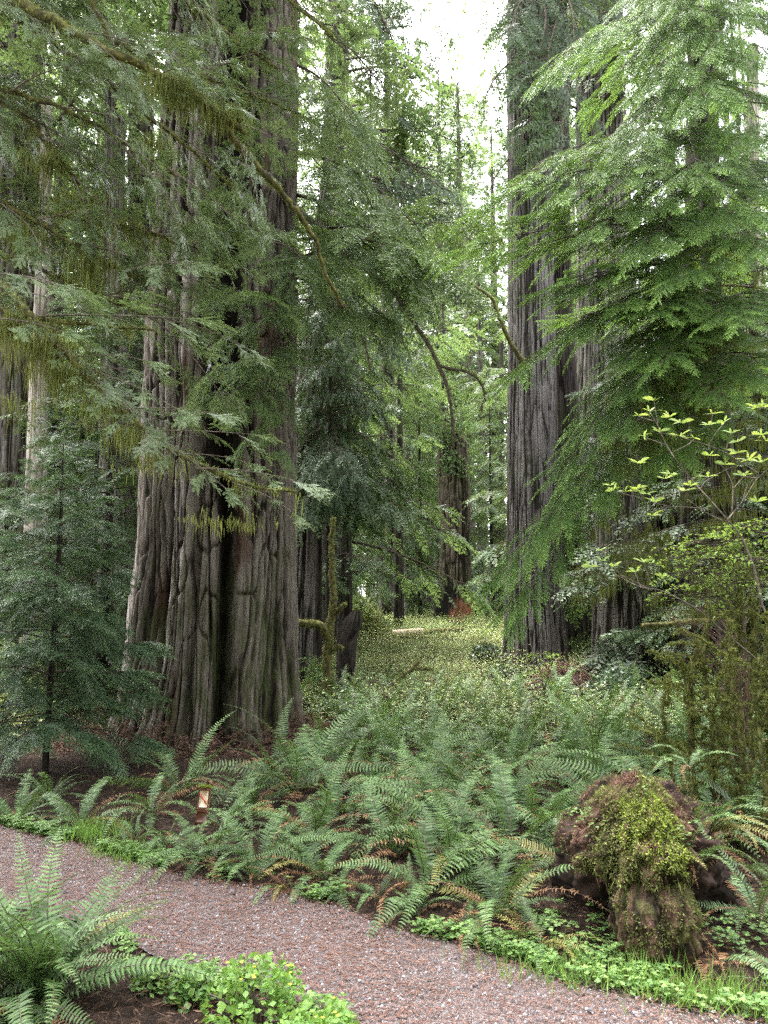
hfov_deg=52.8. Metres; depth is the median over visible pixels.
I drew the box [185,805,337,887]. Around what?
sword fern
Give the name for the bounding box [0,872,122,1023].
sword fern
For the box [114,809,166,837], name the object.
sword fern
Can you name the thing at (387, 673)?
sword fern
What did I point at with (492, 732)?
sword fern
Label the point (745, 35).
conifer
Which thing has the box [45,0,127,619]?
conifer
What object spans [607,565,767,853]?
mossy shrub
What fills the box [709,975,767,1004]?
sword fern
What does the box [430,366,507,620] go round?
conifer
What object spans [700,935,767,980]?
sword fern
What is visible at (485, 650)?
dark shrub
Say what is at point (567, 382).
redwood
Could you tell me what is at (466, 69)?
sky
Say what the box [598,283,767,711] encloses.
dark conifer
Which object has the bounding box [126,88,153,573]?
redwood
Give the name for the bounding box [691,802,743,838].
sword fern
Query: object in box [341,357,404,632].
conifer
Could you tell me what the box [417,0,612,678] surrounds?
redwood
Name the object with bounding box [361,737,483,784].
sword fern
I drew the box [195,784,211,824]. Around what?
trail sign
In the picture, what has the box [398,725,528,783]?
sword fern
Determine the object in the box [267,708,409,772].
sword fern
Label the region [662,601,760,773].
tree
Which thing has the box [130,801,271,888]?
sword fern
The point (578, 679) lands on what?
shrub
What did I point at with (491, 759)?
sword fern
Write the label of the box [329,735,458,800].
sword fern
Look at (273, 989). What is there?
leafy plant
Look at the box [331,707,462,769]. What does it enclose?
sword fern
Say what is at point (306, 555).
redwood
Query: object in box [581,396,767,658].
sapling
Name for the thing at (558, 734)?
sword fern
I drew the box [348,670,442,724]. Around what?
sword fern
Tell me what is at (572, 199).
conifer
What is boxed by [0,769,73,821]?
sword fern
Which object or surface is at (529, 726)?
sword fern
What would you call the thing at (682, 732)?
sword fern
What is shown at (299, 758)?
sword fern
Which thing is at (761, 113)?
conifer
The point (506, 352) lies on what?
conifer
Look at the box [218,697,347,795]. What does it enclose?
sword fern
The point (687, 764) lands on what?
sword fern
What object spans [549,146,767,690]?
dark conifer
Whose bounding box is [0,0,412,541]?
mossy redwood
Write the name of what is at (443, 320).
conifer
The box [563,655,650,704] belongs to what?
sword fern
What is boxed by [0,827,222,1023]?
sword fern
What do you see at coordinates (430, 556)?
conifer
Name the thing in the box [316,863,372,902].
sword fern
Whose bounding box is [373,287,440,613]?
conifer
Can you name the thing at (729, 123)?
conifer
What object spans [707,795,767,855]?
sword fern
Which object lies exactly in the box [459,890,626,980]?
sword fern
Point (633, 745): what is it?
sword fern
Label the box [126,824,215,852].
sword fern
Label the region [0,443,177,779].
young conifer
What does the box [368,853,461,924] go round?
sword fern
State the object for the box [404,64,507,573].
conifer
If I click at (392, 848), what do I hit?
sword fern
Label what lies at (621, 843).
mossy stump
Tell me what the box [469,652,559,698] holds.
sword fern
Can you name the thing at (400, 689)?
sword fern
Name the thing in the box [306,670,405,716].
sword fern
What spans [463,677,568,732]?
sword fern
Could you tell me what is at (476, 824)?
sword fern
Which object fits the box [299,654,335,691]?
huckleberry shrub
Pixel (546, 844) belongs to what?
sword fern
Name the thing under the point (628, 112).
conifer
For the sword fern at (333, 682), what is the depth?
11.90 m
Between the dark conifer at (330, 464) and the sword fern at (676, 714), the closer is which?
the sword fern at (676, 714)
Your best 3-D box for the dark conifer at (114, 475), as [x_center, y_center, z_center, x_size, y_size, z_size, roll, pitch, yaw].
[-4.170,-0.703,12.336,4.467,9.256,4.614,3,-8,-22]
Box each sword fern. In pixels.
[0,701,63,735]
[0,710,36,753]
[0,766,94,813]
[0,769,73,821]
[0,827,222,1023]
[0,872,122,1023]
[5,776,150,846]
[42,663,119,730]
[81,711,237,811]
[97,771,227,841]
[98,826,178,856]
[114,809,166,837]
[118,823,197,875]
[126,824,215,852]
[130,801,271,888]
[173,841,260,882]
[175,758,312,837]
[182,700,399,819]
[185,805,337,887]
[186,785,261,833]
[197,835,292,889]
[207,743,396,862]
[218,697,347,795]
[240,866,334,904]
[249,826,363,908]
[249,838,335,883]
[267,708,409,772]
[284,774,504,890]
[288,736,400,830]
[299,687,426,754]
[300,718,406,797]
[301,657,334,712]
[301,675,326,720]
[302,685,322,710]
[303,659,376,710]
[304,665,392,722]
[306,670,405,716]
[316,688,458,762]
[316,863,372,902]
[318,667,427,708]
[318,756,533,872]
[321,792,551,942]
[327,668,426,724]
[327,862,421,915]
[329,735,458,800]
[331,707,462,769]
[336,702,491,788]
[344,735,501,832]
[346,713,527,828]
[347,738,599,841]
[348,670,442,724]
[355,741,543,900]
[360,662,419,701]
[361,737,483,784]
[365,687,455,741]
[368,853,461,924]
[379,684,503,753]
[382,676,428,706]
[383,668,484,716]
[388,690,445,723]
[389,671,455,703]
[395,831,612,970]
[396,686,466,718]
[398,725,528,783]
[399,701,475,746]
[404,671,491,713]
[404,729,484,775]
[415,709,477,752]
[416,667,492,713]
[416,749,573,892]
[417,660,516,714]
[423,897,505,962]
[435,678,521,727]
[441,700,546,761]
[448,692,580,773]
[448,705,597,785]
[454,715,563,780]
[456,689,517,723]
[457,699,537,738]
[458,690,584,751]
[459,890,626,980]
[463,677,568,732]
[463,747,595,831]
[463,750,563,810]
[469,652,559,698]
[474,671,554,717]
[475,698,652,773]
[477,671,543,713]
[485,836,559,881]
[504,664,624,729]
[506,690,630,744]
[512,659,601,701]
[513,710,689,813]
[513,775,619,814]
[515,777,734,863]
[520,685,581,723]
[521,719,590,756]
[529,689,684,774]
[529,730,668,785]
[532,723,764,863]
[535,741,629,786]
[539,686,605,713]
[558,686,651,735]
[562,676,606,711]
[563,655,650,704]
[574,685,675,734]
[575,702,680,766]
[579,683,651,722]
[581,676,660,714]
[582,744,709,782]
[583,658,662,709]
[583,698,655,743]
[594,726,684,769]
[609,691,733,760]
[610,689,674,723]
[615,697,674,735]
[618,744,737,789]
[621,747,757,814]
[625,666,702,716]
[625,670,718,724]
[627,929,733,989]
[640,736,758,804]
[642,728,759,795]
[643,670,760,747]
[643,716,748,769]
[648,696,700,736]
[653,722,767,834]
[688,812,767,897]
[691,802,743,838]
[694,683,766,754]
[696,827,767,939]
[699,784,766,879]
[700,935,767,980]
[701,738,765,799]
[703,784,767,841]
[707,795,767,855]
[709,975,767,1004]
[717,946,767,967]
[724,828,767,880]
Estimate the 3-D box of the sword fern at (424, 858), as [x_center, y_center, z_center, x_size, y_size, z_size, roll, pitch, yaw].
[0.212,1.960,4.503,1.250,0.855,1.140,4,-9,-28]
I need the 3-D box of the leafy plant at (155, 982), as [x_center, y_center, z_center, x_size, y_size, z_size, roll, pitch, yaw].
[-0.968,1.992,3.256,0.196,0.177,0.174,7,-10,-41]
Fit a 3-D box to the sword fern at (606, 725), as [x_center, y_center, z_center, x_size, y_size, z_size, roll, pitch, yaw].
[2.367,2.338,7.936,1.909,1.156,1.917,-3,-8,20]
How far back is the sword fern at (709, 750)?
7.07 m
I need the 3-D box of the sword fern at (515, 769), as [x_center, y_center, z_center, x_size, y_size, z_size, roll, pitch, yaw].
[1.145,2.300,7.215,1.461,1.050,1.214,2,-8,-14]
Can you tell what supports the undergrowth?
on the forest floor
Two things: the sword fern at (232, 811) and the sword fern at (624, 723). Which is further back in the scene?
the sword fern at (624, 723)
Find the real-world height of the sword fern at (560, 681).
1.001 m
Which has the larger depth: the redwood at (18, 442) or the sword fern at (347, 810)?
the redwood at (18, 442)
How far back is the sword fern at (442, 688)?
11.73 m
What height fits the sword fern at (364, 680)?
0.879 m
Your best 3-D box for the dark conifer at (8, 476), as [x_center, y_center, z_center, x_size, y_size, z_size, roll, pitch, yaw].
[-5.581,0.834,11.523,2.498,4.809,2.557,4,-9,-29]
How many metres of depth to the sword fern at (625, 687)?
11.78 m
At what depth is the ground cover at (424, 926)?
3.65 m
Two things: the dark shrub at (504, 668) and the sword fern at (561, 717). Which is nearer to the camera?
the sword fern at (561, 717)
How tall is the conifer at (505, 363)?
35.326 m
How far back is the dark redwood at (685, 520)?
12.87 m
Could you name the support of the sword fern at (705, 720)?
on the forest floor
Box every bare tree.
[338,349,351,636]
[393,231,403,625]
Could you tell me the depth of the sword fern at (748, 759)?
6.72 m
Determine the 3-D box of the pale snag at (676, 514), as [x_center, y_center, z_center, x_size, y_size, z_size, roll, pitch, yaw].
[5.880,-0.858,16.254,0.572,9.396,0.564,-7,-11,44]
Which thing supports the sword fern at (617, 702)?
on the forest floor
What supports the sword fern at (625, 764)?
on the forest floor
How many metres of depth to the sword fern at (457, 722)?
9.70 m
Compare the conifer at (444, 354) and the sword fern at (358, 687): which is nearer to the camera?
the sword fern at (358, 687)
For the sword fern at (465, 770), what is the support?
on the forest floor
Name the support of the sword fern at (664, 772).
on the forest floor
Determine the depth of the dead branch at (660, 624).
9.89 m
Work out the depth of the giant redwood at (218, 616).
9.34 m
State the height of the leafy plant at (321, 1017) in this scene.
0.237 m
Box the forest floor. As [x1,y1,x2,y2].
[0,597,767,1023]
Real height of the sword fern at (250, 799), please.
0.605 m
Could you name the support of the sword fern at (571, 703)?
on the forest floor
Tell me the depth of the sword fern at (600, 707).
9.88 m
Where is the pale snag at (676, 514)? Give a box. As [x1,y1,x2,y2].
[662,322,679,656]
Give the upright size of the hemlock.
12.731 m
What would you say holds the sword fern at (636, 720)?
on the forest floor
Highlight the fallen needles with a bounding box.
[0,823,765,1023]
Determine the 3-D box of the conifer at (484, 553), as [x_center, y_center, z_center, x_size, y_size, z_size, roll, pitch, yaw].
[6.255,-8.504,28.514,9.087,27.278,9.715,5,-9,-35]
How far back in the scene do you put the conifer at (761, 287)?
25.15 m
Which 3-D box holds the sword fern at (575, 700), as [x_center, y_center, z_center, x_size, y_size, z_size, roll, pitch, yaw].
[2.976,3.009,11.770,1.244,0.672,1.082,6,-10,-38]
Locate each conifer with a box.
[0,192,144,730]
[0,410,80,709]
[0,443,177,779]
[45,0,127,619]
[47,1,163,652]
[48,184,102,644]
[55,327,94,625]
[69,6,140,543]
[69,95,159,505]
[293,278,439,684]
[294,174,405,624]
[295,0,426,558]
[296,0,501,645]
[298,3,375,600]
[299,0,485,619]
[341,192,433,604]
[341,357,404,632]
[354,110,506,604]
[363,346,482,620]
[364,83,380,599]
[365,103,506,605]
[366,344,433,501]
[367,74,507,546]
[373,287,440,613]
[403,258,487,507]
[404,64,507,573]
[404,78,507,457]
[404,220,476,610]
[413,414,505,612]
[424,241,507,610]
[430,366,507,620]
[438,117,507,600]
[455,65,646,595]
[475,228,576,568]
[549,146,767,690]
[565,11,767,680]
[569,81,629,314]
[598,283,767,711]
[622,4,679,353]
[623,0,660,319]
[623,26,741,376]
[677,0,767,351]
[680,231,767,486]
[682,7,767,330]
[727,0,767,326]
[741,1,767,284]
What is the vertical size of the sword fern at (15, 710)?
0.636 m
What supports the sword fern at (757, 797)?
on the forest floor
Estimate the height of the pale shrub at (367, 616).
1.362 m
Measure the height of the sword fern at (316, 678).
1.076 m
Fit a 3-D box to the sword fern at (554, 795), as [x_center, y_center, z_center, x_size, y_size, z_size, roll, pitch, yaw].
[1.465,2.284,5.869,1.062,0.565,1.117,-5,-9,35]
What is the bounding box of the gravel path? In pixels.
[0,826,767,1023]
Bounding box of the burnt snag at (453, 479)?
[425,402,481,622]
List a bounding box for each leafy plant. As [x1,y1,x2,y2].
[128,958,172,997]
[163,961,222,1013]
[200,951,312,1023]
[278,995,359,1023]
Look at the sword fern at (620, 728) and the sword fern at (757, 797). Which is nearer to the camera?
the sword fern at (757, 797)
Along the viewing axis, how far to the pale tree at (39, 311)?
14.29 m
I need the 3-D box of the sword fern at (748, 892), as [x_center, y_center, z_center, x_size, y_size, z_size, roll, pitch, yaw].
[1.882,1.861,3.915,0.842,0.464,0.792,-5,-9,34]
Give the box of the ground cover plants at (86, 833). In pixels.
[52,801,767,1023]
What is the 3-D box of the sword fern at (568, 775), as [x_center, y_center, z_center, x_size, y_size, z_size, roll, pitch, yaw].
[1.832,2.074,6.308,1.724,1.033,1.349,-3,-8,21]
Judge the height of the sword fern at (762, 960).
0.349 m
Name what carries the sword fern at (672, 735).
on the forest floor
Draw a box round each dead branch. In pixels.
[384,659,430,697]
[641,617,716,629]
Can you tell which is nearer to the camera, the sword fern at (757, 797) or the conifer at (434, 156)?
the sword fern at (757, 797)
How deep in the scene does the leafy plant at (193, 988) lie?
3.13 m
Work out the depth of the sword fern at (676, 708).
10.45 m
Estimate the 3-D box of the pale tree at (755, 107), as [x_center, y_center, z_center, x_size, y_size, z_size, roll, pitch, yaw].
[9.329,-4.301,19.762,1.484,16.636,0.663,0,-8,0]
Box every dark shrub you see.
[466,643,501,667]
[487,660,519,683]
[582,664,647,706]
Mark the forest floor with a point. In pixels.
(146, 1015)
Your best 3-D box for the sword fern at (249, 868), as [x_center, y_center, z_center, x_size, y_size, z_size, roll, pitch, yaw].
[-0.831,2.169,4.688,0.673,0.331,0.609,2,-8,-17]
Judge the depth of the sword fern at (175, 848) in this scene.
5.05 m
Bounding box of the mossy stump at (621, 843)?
[551,767,738,971]
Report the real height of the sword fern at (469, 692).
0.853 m
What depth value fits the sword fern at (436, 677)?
12.23 m
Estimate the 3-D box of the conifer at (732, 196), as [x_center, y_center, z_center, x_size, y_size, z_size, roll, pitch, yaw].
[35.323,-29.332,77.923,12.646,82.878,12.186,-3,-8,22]
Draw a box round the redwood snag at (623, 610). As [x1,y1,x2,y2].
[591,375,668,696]
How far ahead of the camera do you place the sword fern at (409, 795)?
5.91 m
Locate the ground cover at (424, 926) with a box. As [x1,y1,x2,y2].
[0,811,767,1023]
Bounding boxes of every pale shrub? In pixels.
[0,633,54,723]
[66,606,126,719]
[352,593,386,634]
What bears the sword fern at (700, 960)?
on the forest floor
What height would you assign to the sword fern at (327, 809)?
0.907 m
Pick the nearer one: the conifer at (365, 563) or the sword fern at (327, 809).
the sword fern at (327, 809)
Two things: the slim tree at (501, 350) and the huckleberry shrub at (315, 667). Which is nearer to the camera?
the huckleberry shrub at (315, 667)
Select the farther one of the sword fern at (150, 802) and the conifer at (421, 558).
the conifer at (421, 558)
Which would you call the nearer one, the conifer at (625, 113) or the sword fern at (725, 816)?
the sword fern at (725, 816)
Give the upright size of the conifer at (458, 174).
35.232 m
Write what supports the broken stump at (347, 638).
on the forest floor
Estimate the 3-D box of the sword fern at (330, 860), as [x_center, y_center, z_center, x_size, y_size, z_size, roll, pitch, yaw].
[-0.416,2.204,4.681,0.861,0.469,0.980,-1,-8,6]
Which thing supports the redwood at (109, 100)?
on the forest floor
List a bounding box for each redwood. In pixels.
[0,0,167,673]
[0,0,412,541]
[36,0,527,768]
[95,88,131,688]
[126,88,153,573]
[294,0,498,688]
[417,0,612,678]
[437,0,686,589]
[462,222,476,605]
[548,0,592,664]
[674,0,719,715]
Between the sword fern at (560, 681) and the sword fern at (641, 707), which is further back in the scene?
the sword fern at (560, 681)
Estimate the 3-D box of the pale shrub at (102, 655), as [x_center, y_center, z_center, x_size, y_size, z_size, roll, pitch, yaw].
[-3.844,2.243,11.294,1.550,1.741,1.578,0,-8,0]
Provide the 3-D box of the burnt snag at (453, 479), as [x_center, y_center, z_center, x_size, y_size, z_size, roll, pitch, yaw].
[2.694,0.146,29.945,2.232,9.249,2.437,0,-8,0]
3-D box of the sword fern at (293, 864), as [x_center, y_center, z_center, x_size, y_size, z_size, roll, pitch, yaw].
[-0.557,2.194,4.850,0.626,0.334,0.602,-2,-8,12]
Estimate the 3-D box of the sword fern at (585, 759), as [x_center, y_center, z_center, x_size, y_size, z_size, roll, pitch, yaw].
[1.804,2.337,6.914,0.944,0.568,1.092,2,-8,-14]
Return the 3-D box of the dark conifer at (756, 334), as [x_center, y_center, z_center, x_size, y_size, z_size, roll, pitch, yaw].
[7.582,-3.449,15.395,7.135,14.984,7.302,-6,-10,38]
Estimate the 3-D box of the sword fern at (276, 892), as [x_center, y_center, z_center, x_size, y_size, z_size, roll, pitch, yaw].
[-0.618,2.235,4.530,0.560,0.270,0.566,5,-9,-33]
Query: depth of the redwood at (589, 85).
21.85 m
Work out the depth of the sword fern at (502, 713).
9.75 m
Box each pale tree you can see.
[21,92,51,673]
[743,44,763,645]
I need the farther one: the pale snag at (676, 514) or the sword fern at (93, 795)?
the pale snag at (676, 514)
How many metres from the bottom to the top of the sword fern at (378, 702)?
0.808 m
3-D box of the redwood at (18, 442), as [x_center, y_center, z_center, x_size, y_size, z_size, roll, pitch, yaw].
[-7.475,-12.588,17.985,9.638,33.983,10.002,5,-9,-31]
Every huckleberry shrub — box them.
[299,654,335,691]
[522,651,568,737]
[642,654,765,765]
[645,517,767,771]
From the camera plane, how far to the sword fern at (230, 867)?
4.76 m
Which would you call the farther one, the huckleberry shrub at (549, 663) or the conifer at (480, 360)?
the conifer at (480, 360)
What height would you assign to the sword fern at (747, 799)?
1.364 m
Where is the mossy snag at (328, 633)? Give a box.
[298,516,347,716]
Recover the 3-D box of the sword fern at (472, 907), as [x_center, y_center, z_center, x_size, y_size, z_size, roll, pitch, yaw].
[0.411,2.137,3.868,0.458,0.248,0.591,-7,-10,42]
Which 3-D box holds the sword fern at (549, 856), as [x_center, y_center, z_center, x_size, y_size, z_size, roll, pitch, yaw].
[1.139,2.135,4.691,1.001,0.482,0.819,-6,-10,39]
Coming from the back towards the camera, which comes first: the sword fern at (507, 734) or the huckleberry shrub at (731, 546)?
the sword fern at (507, 734)
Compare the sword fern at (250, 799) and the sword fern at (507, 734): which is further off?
the sword fern at (507, 734)
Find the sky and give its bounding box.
[45,0,767,596]
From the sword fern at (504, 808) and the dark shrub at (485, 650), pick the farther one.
the dark shrub at (485, 650)
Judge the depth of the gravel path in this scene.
3.65 m
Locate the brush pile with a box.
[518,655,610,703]
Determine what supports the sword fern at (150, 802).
on the forest floor
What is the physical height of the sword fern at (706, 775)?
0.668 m
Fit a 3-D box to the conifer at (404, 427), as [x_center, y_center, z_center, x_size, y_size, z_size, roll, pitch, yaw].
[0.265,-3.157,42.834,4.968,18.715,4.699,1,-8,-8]
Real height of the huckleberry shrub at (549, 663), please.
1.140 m
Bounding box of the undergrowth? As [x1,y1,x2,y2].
[0,601,764,743]
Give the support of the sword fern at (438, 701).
on the forest floor
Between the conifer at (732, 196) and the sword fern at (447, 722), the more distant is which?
the conifer at (732, 196)
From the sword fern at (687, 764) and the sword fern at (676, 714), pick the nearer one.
the sword fern at (687, 764)
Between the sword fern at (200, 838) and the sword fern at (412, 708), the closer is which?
the sword fern at (200, 838)
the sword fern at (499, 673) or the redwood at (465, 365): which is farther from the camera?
the redwood at (465, 365)
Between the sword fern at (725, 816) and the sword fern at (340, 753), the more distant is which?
the sword fern at (340, 753)
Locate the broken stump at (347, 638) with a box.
[335,610,362,696]
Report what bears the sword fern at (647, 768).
on the forest floor
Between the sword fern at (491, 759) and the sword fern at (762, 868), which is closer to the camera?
the sword fern at (762, 868)
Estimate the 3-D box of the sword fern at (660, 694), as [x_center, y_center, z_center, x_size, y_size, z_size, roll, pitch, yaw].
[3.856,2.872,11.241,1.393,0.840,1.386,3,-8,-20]
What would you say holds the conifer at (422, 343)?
on the forest floor
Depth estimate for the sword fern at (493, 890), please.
4.06 m
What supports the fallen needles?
on the gravel path
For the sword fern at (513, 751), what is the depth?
7.72 m
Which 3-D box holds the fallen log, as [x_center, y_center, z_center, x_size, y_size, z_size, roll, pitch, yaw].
[1.346,3.623,23.127,2.241,0.347,0.413,1,-8,-10]
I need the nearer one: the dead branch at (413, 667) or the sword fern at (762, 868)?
the sword fern at (762, 868)
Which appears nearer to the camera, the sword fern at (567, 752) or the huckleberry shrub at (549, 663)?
the sword fern at (567, 752)
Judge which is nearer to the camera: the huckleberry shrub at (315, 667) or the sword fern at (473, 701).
the sword fern at (473, 701)
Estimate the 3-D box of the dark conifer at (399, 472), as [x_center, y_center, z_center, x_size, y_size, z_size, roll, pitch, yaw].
[-1.085,-1.717,16.507,5.139,11.563,5.005,4,-8,-26]
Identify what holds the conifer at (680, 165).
on the forest floor
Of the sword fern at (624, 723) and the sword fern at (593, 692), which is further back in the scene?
the sword fern at (593, 692)
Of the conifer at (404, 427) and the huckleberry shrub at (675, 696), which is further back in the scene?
the conifer at (404, 427)
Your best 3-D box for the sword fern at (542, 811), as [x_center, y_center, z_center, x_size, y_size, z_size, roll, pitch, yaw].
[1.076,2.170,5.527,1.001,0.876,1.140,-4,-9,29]
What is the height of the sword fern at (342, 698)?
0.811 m
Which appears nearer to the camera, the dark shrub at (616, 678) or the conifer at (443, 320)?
the dark shrub at (616, 678)
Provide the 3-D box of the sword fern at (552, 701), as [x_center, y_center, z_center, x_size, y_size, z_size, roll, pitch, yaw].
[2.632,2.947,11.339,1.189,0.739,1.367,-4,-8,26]
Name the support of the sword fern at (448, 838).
on the forest floor
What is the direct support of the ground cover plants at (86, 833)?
on the forest floor
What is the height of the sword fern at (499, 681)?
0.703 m
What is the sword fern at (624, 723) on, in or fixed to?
on the forest floor
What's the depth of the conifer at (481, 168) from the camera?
81.45 m
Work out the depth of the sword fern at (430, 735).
8.63 m
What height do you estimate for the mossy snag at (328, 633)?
3.247 m
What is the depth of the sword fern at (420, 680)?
13.17 m
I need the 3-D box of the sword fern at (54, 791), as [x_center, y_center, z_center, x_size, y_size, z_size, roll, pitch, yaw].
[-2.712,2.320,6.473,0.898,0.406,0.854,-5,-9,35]
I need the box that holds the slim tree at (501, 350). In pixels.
[498,324,504,611]
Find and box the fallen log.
[392,627,463,637]
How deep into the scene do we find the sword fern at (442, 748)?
8.01 m
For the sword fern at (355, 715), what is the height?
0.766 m
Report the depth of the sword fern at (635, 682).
12.07 m
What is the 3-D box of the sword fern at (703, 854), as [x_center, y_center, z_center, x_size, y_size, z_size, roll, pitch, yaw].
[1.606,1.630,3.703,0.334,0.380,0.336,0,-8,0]
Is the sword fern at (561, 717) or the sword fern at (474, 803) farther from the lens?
the sword fern at (561, 717)
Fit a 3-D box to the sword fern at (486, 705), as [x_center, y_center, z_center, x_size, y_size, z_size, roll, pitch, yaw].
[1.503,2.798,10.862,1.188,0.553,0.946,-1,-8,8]
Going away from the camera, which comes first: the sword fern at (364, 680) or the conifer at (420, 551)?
the sword fern at (364, 680)
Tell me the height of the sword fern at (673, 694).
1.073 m
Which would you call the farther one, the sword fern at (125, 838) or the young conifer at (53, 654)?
the young conifer at (53, 654)
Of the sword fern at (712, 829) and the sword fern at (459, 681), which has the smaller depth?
the sword fern at (712, 829)
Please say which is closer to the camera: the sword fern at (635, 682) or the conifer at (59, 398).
the sword fern at (635, 682)
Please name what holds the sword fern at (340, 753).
on the forest floor
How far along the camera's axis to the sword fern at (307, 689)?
11.39 m
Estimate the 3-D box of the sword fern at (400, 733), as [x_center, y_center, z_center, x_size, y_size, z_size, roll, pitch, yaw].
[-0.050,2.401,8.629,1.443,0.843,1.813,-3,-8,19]
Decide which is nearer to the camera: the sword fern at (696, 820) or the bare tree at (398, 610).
the sword fern at (696, 820)
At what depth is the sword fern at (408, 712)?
9.42 m
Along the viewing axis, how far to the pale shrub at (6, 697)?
10.26 m
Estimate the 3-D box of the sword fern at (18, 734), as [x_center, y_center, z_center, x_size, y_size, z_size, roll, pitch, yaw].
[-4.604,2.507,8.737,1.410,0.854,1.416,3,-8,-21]
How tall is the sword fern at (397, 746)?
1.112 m
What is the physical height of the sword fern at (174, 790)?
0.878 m
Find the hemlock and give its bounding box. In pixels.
[424,0,767,726]
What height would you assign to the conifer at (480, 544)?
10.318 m

